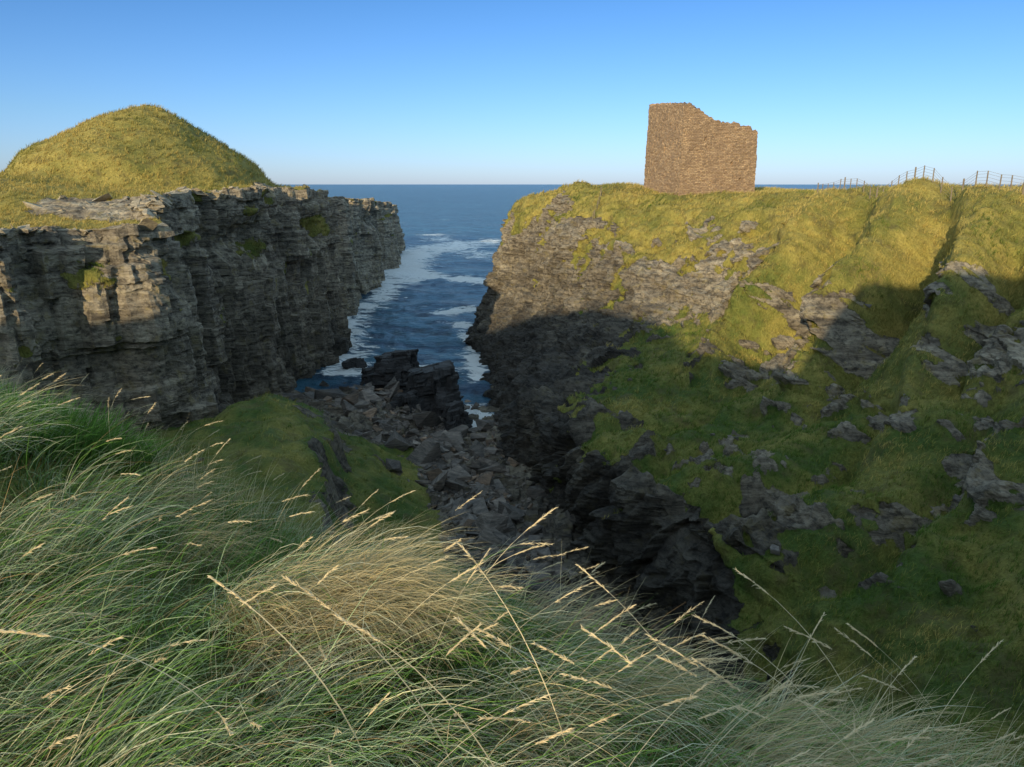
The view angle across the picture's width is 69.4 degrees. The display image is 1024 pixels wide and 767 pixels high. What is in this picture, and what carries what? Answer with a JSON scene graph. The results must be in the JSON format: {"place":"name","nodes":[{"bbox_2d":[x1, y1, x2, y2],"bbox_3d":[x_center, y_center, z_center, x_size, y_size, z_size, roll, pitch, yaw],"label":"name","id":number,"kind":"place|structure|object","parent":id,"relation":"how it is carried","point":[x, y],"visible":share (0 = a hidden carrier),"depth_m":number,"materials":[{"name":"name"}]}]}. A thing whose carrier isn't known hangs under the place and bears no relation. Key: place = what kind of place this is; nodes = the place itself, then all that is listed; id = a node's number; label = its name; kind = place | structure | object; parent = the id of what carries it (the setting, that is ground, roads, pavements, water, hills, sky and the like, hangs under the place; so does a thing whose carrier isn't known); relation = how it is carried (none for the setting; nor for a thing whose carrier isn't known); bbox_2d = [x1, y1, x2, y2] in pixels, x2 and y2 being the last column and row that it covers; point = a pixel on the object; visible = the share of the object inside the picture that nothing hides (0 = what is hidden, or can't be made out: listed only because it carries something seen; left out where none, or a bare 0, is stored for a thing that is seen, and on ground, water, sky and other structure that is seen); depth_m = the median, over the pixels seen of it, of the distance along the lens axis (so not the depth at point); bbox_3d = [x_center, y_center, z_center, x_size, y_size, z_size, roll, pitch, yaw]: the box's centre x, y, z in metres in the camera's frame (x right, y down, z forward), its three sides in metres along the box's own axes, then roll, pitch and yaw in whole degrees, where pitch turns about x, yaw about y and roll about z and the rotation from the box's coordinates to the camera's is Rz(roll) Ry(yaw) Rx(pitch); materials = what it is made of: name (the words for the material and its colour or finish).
{"place":"outdoors","nodes":[
{"label":"outdoors","id":0,"kind":"place"},
{"bbox_2d":[0,105,405,436],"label":"rocky headland","id":1,"kind":"structure","parent":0,"point":[176,347],"depth_m":74.31,"materials":[{"name":"grey stone"}]},
{"bbox_2d":[0,182,323,235],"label":"headland slabs","id":2,"kind":"structure","parent":1,"relation":"on","point":[146,224],"depth_m":61.74,"materials":[{"name":"stone"}]},
{"bbox_2d":[118,386,822,734],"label":"gully floor","id":3,"kind":"structure","parent":0,"point":[554,522],"depth_m":50.84,"materials":[{"name":"green plant"}]},
{"bbox_2d":[360,366,373,385],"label":"boulder","id":4,"kind":"object","parent":3,"relation":"on","point":[365,377],"visible":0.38,"depth_m":93.92,"materials":[{"name":"stone"}]},
{"bbox_2d":[369,349,419,391],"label":"boulder","id":5,"kind":"object","parent":3,"relation":"on","point":[397,364],"visible":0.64,"depth_m":84.88,"materials":[{"name":"stone"}]},
{"bbox_2d":[389,390,426,412],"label":"boulder","id":6,"kind":"object","parent":3,"relation":"on","point":[410,399],"visible":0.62,"depth_m":78.01,"materials":[{"name":"stone"}]},
{"bbox_2d":[406,360,463,415],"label":"boulder","id":7,"kind":"object","parent":3,"relation":"on","point":[435,386],"visible":0.65,"depth_m":78.80,"materials":[{"name":"stone"}]},
{"bbox_2d":[280,376,627,619],"bbox_3d":[-6.322,4.676,74.195,27.465,6.147,67.382,-10,18,-33],"label":"rock rubble","id":8,"kind":"object","parent":3,"relation":"on","point":[495,526],"visible":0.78,"depth_m":60.53,"materials":[{"name":"stone"}]},
{"bbox_2d":[441,400,472,429],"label":"boulder","id":9,"kind":"object","parent":3,"relation":"on","point":[454,414],"visible":0.61,"depth_m":76.30,"materials":[{"name":"stone"}]},
{"bbox_2d":[0,353,1023,766],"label":"ground","id":10,"kind":"structure","parent":0,"point":[196,617],"depth_m":3.38,"materials":[{"name":"green plant"}]},
{"bbox_2d":[0,382,179,474],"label":"grass tussock","id":11,"kind":"object","parent":10,"relation":"on","point":[91,435],"visible":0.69,"depth_m":6.09,"materials":[{"name":"green plant"}]},
{"bbox_2d":[0,363,1023,766],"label":"seeding grass stalks","id":12,"kind":"object","parent":10,"relation":"on","point":[694,695],"visible":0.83,"depth_m":2.85,"materials":[{"name":"beige plant"}]},
{"bbox_2d":[0,0,1023,184],"label":"sky","id":13,"kind":"structure","parent":0,"point":[871,92],"materials":[{"name":"blue"}]},
{"bbox_2d":[279,184,1020,427],"bbox_3d":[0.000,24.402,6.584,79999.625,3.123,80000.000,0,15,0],"label":"sea","id":14,"kind":"structure","parent":0,"point":[425,299],"depth_m":199.10,"materials":[{"name":"liquid"}]},
{"bbox_2d":[341,357,366,368],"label":"boulder","id":15,"kind":"object","parent":14,"relation":"in","point":[354,362],"visible":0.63,"depth_m":102.12,"materials":[{"name":"stone"}]},
{"bbox_2d":[463,178,1023,766],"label":"grassy sea cliff","id":16,"kind":"structure","parent":0,"point":[529,340],"depth_m":50.97,"materials":[{"name":"green plant"}]},
{"bbox_2d":[0,102,1023,766],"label":"hillside grass","id":17,"kind":"structure","parent":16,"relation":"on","point":[42,182],"depth_m":53.86,"materials":[{"name":"green plant"}]},
{"bbox_2d":[592,187,601,220],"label":"fence","id":18,"kind":"object","parent":16,"relation":"on","point":[597,203],"visible":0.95,"depth_m":101.37,"materials":[{"name":"wood"}]},
{"bbox_2d":[644,102,757,195],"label":"ruined castle tower","id":19,"kind":"structure","parent":16,"relation":"on","point":[690,147],"depth_m":98.08,"materials":[{"name":"brown stone"}]},
{"bbox_2d":[574,221,1023,577],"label":"loose rocks","id":20,"kind":"object","parent":16,"relation":"on","point":[774,549],"visible":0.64,"depth_m":46.96,"materials":[{"name":"stone"}]},
{"bbox_2d":[817,165,1023,200],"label":"fence","id":21,"kind":"object","parent":16,"relation":"on","point":[915,174],"visible":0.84,"depth_m":67.38,"materials":[{"name":"brown wood"}]}
]}

